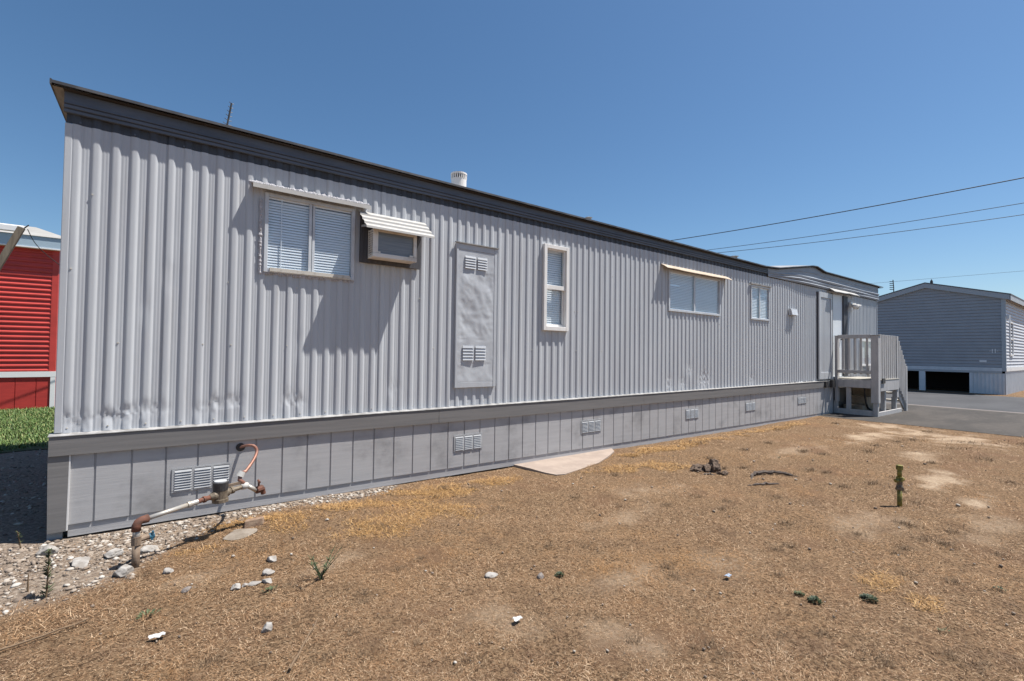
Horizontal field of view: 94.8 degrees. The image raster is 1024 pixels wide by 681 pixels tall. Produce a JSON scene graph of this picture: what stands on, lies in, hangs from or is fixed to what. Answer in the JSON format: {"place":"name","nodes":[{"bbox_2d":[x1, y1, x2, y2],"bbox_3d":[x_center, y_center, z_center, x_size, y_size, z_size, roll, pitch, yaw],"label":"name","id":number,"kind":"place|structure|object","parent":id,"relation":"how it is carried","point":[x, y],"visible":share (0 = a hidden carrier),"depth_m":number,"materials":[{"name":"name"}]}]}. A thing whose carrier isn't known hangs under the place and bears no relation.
{"place":"outdoors","nodes":[
{"label":"outdoors","id":0,"kind":"place"},
{"bbox_2d":[27,573,28,591],"bbox_3d":[-2.651,1.326,2.584,0.015,0.100,0.023,-1,-2,45],"label":"stick","id":1,"kind":"object","parent":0,"point":[28,583],"visible":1,"depth_m":2.58,"materials":[{"name":"brown wood"}]},
{"bbox_2d":[0,449,400,615],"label":"gravel","id":2,"kind":"structure","parent":0,"point":[16,561],"depth_m":3.19,"materials":[{"name":"grey gravel"}]},
{"bbox_2d":[16,531,21,547],"bbox_3d":[-3.223,1.313,3.086,0.057,0.135,0.042,2,-2,-37],"label":"weed","id":3,"kind":"object","parent":2,"relation":"on","point":[19,540],"visible":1,"depth_m":3.09,"materials":[{"name":"brown"}]},
{"bbox_2d":[72,556,89,568],"bbox_3d":[-2.656,1.365,2.900,0.145,0.048,0.088,11,5,40],"label":"rock","id":4,"kind":"object","parent":2,"relation":"on","point":[81,562],"visible":0.98,"depth_m":2.88,"materials":[{"name":"stone"}]},
{"bbox_2d":[103,548,123,558],"bbox_3d":[-2.573,1.372,3.036,0.094,0.055,0.097,0,-1,22],"label":"rock","id":5,"kind":"object","parent":2,"relation":"on","point":[114,552],"visible":1,"depth_m":3.01,"materials":[{"name":"stone"}]},
{"bbox_2d":[140,545,158,552],"bbox_3d":[-2.410,1.389,3.148,0.081,0.048,0.152,6,-7,8],"label":"rock","id":6,"kind":"object","parent":2,"relation":"on","point":[148,548],"visible":0.94,"depth_m":3.11,"materials":[{"name":"stone"}]},
{"bbox_2d":[0,387,1023,680],"bbox_3d":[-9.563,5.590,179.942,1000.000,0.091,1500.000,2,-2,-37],"label":"ground","id":7,"kind":"structure","parent":0,"point":[858,437],"depth_m":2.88,"materials":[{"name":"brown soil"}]},
{"bbox_2d":[0,225,28,269],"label":"wooden post","id":8,"kind":"object","parent":7,"relation":"on","point":[12,242],"visible":1,"depth_m":9.03,"materials":[{"name":"brown wood"}]},
{"bbox_2d":[27,229,59,264],"bbox_3d":[-9.047,-1.109,10.102,0.110,2.079,2.059,0,-2,27],"label":"guy wire","id":9,"kind":"object","parent":8,"relation":"hanging from","point":[40,249],"visible":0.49,"depth_m":9.42,"materials":[{"name":"black metal"}]},
{"bbox_2d":[0,406,54,452],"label":"lawn","id":10,"kind":"structure","parent":7,"relation":"on","point":[32,447],"depth_m":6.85,"materials":[{"name":"plant"}]},
{"bbox_2d":[0,223,60,409],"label":"red house","id":11,"kind":"structure","parent":7,"relation":"on","point":[29,284],"depth_m":9.89,"materials":[{"name":"red metal"}]},
{"bbox_2d":[0,618,88,650],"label":"stick","id":12,"kind":"object","parent":7,"relation":"on","point":[19,643],"visible":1,"depth_m":2.16,"materials":[{"name":"brown wood"}]},
{"bbox_2d":[38,548,55,597],"bbox_3d":[-2.506,1.255,2.550,0.080,0.258,0.073,0,-2,23],"label":"weed","id":13,"kind":"object","parent":7,"relation":"on","point":[47,573],"visible":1,"depth_m":2.54,"materials":[{"name":"green plant"}]},
{"bbox_2d":[35,544,58,555],"bbox_3d":[-3.002,1.358,3.044,0.111,0.069,0.074,2,-2,-37],"label":"rock","id":14,"kind":"object","parent":7,"relation":"on","point":[43,550],"visible":0.81,"depth_m":3.03,"materials":[{"name":"stone"}]},
{"bbox_2d":[113,564,133,577],"bbox_3d":[-2.304,1.366,2.789,0.094,0.071,0.089,0,-1,12],"label":"rock","id":15,"kind":"object","parent":7,"relation":"on","point":[123,571],"visible":0.97,"depth_m":2.76,"materials":[{"name":"stone"}]},
{"bbox_2d":[137,608,160,618],"bbox_3d":[-1.819,1.361,2.346,0.089,0.023,0.111,1,-1,-7],"label":"weed","id":16,"kind":"object","parent":7,"relation":"on","point":[147,610],"visible":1,"depth_m":2.35,"materials":[{"name":"green plant"}]},
{"bbox_2d":[148,632,165,638],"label":"litter","id":17,"kind":"object","parent":7,"relation":"on","point":[157,635],"visible":1,"depth_m":2.16,"materials":[{"name":"grey paper"}]},
{"bbox_2d":[162,568,173,573],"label":"rock","id":18,"kind":"object","parent":7,"relation":"on","point":[167,570],"visible":0.99,"depth_m":2.80,"materials":[{"name":"stone"}]},
{"bbox_2d":[181,586,191,592],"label":"rock","id":19,"kind":"object","parent":7,"relation":"on","point":[185,589],"visible":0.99,"depth_m":2.59,"materials":[{"name":"stone"}]},
{"bbox_2d":[131,443,265,567],"bbox_3d":[-2.108,1.150,3.408,0.420,0.607,1.092,1,-1,1],"label":"pipe","id":20,"kind":"object","parent":7,"relation":"on","point":[221,493],"visible":1,"depth_m":3.29,"materials":[{"name":"metal"}]},
{"bbox_2d":[230,583,240,589],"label":"rock","id":21,"kind":"object","parent":7,"relation":"on","point":[236,586],"visible":1,"depth_m":2.62,"materials":[{"name":"stone"}]},
{"bbox_2d":[223,528,257,540],"bbox_3d":[-1.955,1.390,3.390,0.177,0.025,0.230,4,2,36],"label":"rock","id":22,"kind":"object","parent":7,"relation":"on","point":[236,534],"visible":0.99,"depth_m":3.37,"materials":[{"name":"beige stone"}]},
{"bbox_2d":[244,516,263,528],"bbox_3d":[-1.954,1.376,3.576,0.137,0.064,0.080,1,-2,-28],"label":"brick","id":23,"kind":"object","parent":7,"relation":"on","point":[254,522],"visible":0.99,"depth_m":3.55,"materials":[{"name":"beige brick"}]},
{"bbox_2d":[248,581,261,586],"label":"rock","id":24,"kind":"object","parent":7,"relation":"on","point":[251,583],"visible":1,"depth_m":2.67,"materials":[{"name":"stone"}]},
{"bbox_2d":[262,578,271,583],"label":"rock","id":25,"kind":"object","parent":7,"relation":"on","point":[268,580],"visible":1,"depth_m":2.69,"materials":[{"name":"stone"}]},
{"bbox_2d":[261,622,272,632],"bbox_3d":[-1.167,1.370,2.248,0.048,0.048,0.048,1,-1,-12],"label":"rock","id":26,"kind":"object","parent":7,"relation":"on","point":[267,626],"visible":0.98,"depth_m":2.23,"materials":[{"name":"stone"}]},
{"bbox_2d":[262,568,274,575],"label":"rock","id":27,"kind":"object","parent":7,"relation":"on","point":[266,572],"visible":0.97,"depth_m":2.80,"materials":[{"name":"stone"}]},
{"bbox_2d":[267,555,276,561],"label":"rock","id":28,"kind":"object","parent":7,"relation":"on","point":[271,558],"visible":1,"depth_m":2.97,"materials":[{"name":"stone"}]},
{"bbox_2d":[288,620,316,670],"bbox_3d":[-0.932,1.360,2.117,0.014,0.016,0.352,1,-1,-5],"label":"stick","id":29,"kind":"object","parent":7,"relation":"on","point":[295,658],"visible":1,"depth_m":2.06,"materials":[{"name":"brown wood"}]},
{"bbox_2d":[308,546,341,579],"bbox_3d":[-1.095,1.317,2.763,0.187,0.161,0.232,1,-2,-24],"label":"weed","id":30,"kind":"object","parent":7,"relation":"on","point":[325,565],"visible":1,"depth_m":2.76,"materials":[{"name":"green plant"}]},
{"bbox_2d":[47,78,882,540],"bbox_3d":[2.671,-0.336,9.823,17.316,4.076,3.977,2,-2,-37],"label":"mobile home","id":31,"kind":"object","parent":7,"relation":"on","point":[309,322],"visible":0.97,"depth_m":4.52,"materials":[{"name":"paint"}]},
{"bbox_2d":[249,180,370,282],"bbox_3d":[-1.816,-0.963,4.297,1.047,0.812,0.121,2,-2,-37],"label":"window","id":32,"kind":"structure","parent":31,"relation":"in","point":[284,270],"depth_m":4.29,"materials":[{"name":"paint"}]},
{"bbox_2d":[453,241,498,387],"bbox_3d":[-0.408,-0.280,5.349,0.575,1.617,0.055,2,-2,-37],"label":"access door","id":33,"kind":"structure","parent":31,"relation":"in","point":[476,279],"depth_m":5.33,"materials":[{"name":"grey metal"}]},
{"bbox_2d":[542,243,568,330],"bbox_3d":[0.545,-0.673,6.109,0.430,1.100,0.115,2,-2,-37],"label":"window","id":34,"kind":"structure","parent":31,"relation":"in","point":[548,320],"depth_m":6.16,"materials":[{"name":"white plastic"}]},
{"bbox_2d":[662,264,731,315],"bbox_3d":[3.150,-0.824,7.976,1.940,0.740,0.158,2,-2,-37],"label":"window","id":35,"kind":"structure","parent":31,"relation":"in","point":[694,308],"depth_m":7.97,"materials":[{"name":"paint"}]},
{"bbox_2d":[750,282,771,320],"bbox_3d":[4.913,-0.756,9.340,0.840,0.707,0.079,2,-2,-37],"label":"window","id":36,"kind":"structure","parent":31,"relation":"in","point":[765,288],"depth_m":9.34,"materials":[{"name":"paint"}]},
{"bbox_2d":[816,291,832,378],"bbox_3d":[7.420,-0.110,11.180,0.790,2.045,0.055,2,-2,-37],"label":"storm door","id":37,"kind":"structure","parent":31,"relation":"in","point":[824,346],"depth_m":11.13,"materials":[{"name":"paint"}]},
{"bbox_2d":[833,294,841,376],"bbox_3d":[8.057,-0.125,11.674,0.740,2.025,0.105,2,-2,-37],"label":"door","id":38,"kind":"structure","parent":31,"relation":"in","point":[837,299],"depth_m":11.73,"materials":[{"name":"white paint"}]},
{"bbox_2d":[859,339,870,365],"bbox_3d":[9.703,0.340,12.912,1.124,0.724,0.057,2,-2,-37],"label":"window","id":39,"kind":"structure","parent":31,"relation":"in","point":[863,340],"depth_m":12.89,"materials":[{"name":"white glass"}]},
{"bbox_2d":[484,572,497,577],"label":"rock","id":40,"kind":"object","parent":7,"relation":"on","point":[490,574],"visible":1,"depth_m":2.84,"materials":[{"name":"stone"}]},
{"bbox_2d":[0,424,1023,680],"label":"pebbles","id":41,"kind":"object","parent":7,"relation":"on","point":[594,538],"visible":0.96,"depth_m":3.01,"materials":[{"name":"stone"}]},
{"bbox_2d":[512,616,522,621],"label":"litter","id":42,"kind":"object","parent":7,"relation":"on","point":[517,618],"visible":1,"depth_m":2.34,"materials":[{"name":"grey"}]},
{"bbox_2d":[536,572,543,578],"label":"rock","id":43,"kind":"object","parent":7,"relation":"on","point":[540,575],"visible":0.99,"depth_m":2.84,"materials":[{"name":"stone"}]},
{"bbox_2d":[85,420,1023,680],"bbox_3d":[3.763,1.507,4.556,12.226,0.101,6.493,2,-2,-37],"label":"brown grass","id":44,"kind":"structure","parent":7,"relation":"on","point":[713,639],"depth_m":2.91,"materials":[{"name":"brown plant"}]},
{"bbox_2d":[554,571,564,576],"bbox_3d":[0.286,1.418,2.866,0.070,0.022,0.069,2,-2,-37],"label":"weed","id":45,"kind":"object","parent":7,"relation":"on","point":[559,572],"visible":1,"depth_m":2.87,"materials":[{"name":"green plant"}]},
{"bbox_2d":[513,448,613,475],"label":"concrete slab","id":46,"kind":"structure","parent":7,"relation":"on","point":[569,463],"depth_m":5.74,"materials":[{"name":"beige concrete"}]},
{"bbox_2d":[690,458,720,472],"bbox_3d":[2.256,1.511,5.510,0.376,0.248,0.161,1,-1,2],"label":"rock","id":47,"kind":"object","parent":7,"relation":"on","point":[712,465],"visible":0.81,"depth_m":5.49,"materials":[{"name":"brown stone"}]},
{"bbox_2d":[716,470,727,475],"bbox_3d":[2.424,1.523,5.416,0.155,0.076,0.118,2,-2,-37],"label":"wood chunk","id":48,"kind":"object","parent":7,"relation":"on","point":[724,472],"visible":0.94,"depth_m":5.37,"materials":[{"name":"brown wood"}]},
{"bbox_2d":[747,482,778,485],"bbox_3d":[2.659,1.512,4.966,0.374,0.048,0.036,1,-1,-9],"label":"wood root","id":49,"kind":"object","parent":7,"relation":"on","point":[764,483],"visible":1,"depth_m":4.96,"materials":[{"name":"wood"}]},
{"bbox_2d":[750,470,796,478],"bbox_3d":[2.912,1.520,5.337,0.621,0.075,0.183,1,-1,-12],"label":"wood root","id":50,"kind":"object","parent":7,"relation":"on","point":[753,474],"visible":0.96,"depth_m":5.37,"materials":[{"name":"wood"}]},
{"bbox_2d":[794,590,804,595],"bbox_3d":[1.624,1.427,2.664,0.062,0.021,0.065,0,-2,35],"label":"weed","id":51,"kind":"object","parent":7,"relation":"on","point":[799,592],"visible":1,"depth_m":2.67,"materials":[{"name":"green plant"}]},
{"bbox_2d":[806,595,821,603],"bbox_3d":[1.668,1.422,2.591,0.095,0.032,0.090,2,-2,-37],"label":"weed","id":52,"kind":"object","parent":7,"relation":"on","point":[811,598],"visible":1,"depth_m":2.60,"materials":[{"name":"green plant"}]},
{"bbox_2d":[860,593,878,601],"bbox_3d":[1.993,1.431,2.627,0.095,0.029,0.098,0,-1,13],"label":"weed","id":53,"kind":"object","parent":7,"relation":"on","point":[867,595],"visible":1,"depth_m":2.63,"materials":[{"name":"green plant"}]},
{"bbox_2d":[894,465,904,506],"bbox_3d":[3.544,1.344,4.311,0.090,0.408,0.052,1,-1,-14],"label":"standpipe","id":54,"kind":"object","parent":7,"relation":"on","point":[899,480],"visible":0.95,"depth_m":4.30,"materials":[{"name":"metal"}]},
{"bbox_2d":[886,402,1023,413],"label":"road gutter","id":55,"kind":"object","parent":7,"relation":"on","point":[962,408],"visible":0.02,"depth_m":12.79,"materials":[{"name":"concrete"}]},
{"bbox_2d":[0,0,1023,299],"label":"sky","id":56,"kind":"structure","parent":0,"point":[673,120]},
{"bbox_2d":[168,421,949,614],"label":"orange grass","id":57,"kind":"structure","parent":0,"point":[655,448],"depth_m":3.97,"materials":[{"name":"plant"}]},
{"bbox_2d":[671,177,1023,240],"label":"power line","id":58,"kind":"object","parent":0,"point":[860,208],"visible":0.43,"depth_m":21.84,"materials":[{"name":"black"}]},
{"bbox_2d":[843,387,872,410],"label":"old steps","id":59,"kind":"structure","parent":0,"point":[860,398],"depth_m":11.64,"materials":[{"name":"wood"}]},
{"bbox_2d":[710,203,1021,249],"bbox_3d":[17.481,-6.158,23.149,0.025,1.288,46.777,2,-2,-44],"label":"power line","id":60,"kind":"object","parent":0,"point":[875,226],"visible":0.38,"depth_m":22.83,"materials":[{"name":"black"}]},
{"bbox_2d":[719,214,1023,252],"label":"power line","id":61,"kind":"object","parent":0,"point":[879,234],"visible":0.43,"depth_m":23.00,"materials":[{"name":"black"}]},
{"bbox_2d":[818,403,1023,436],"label":"pavement","id":62,"kind":"structure","parent":0,"point":[998,423],"depth_m":10.54,"materials":[{"name":"grey asphalt"}]},
{"bbox_2d":[834,334,907,416],"bbox_3d":[9.036,0.839,11.801,2.330,1.899,0.930,2,-2,-37],"label":"porch","id":63,"kind":"object","parent":62,"relation":"on","point":[885,371],"visible":0.94,"depth_m":11.25,"materials":[{"name":"paint"}]},
{"bbox_2d":[871,271,1017,283],"bbox_3d":[34.328,-4.894,35.463,0.017,0.017,25.721,2,-2,-41],"label":"power line","id":64,"kind":"object","parent":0,"point":[954,276],"visible":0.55,"depth_m":36.02,"materials":[{"name":"black"}]},
{"bbox_2d":[877,279,1023,394],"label":"grey house","id":65,"kind":"structure","parent":0,"point":[960,338],"depth_m":19.32,"materials":[{"name":"grey metal"}]},
{"bbox_2d":[1008,321,1013,355],"bbox_3d":[19.832,-0.063,18.714,0.750,1.350,0.060,2,-2,-37],"label":"window","id":66,"kind":"structure","parent":65,"relation":"in","point":[1010,323],"depth_m":18.75,"materials":[{"name":"white paint"}]},
{"bbox_2d":[886,390,1023,412],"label":"road","id":67,"kind":"structure","parent":0,"point":[996,403],"depth_m":15.04,"materials":[{"name":"grey asphalt"}]}
]}

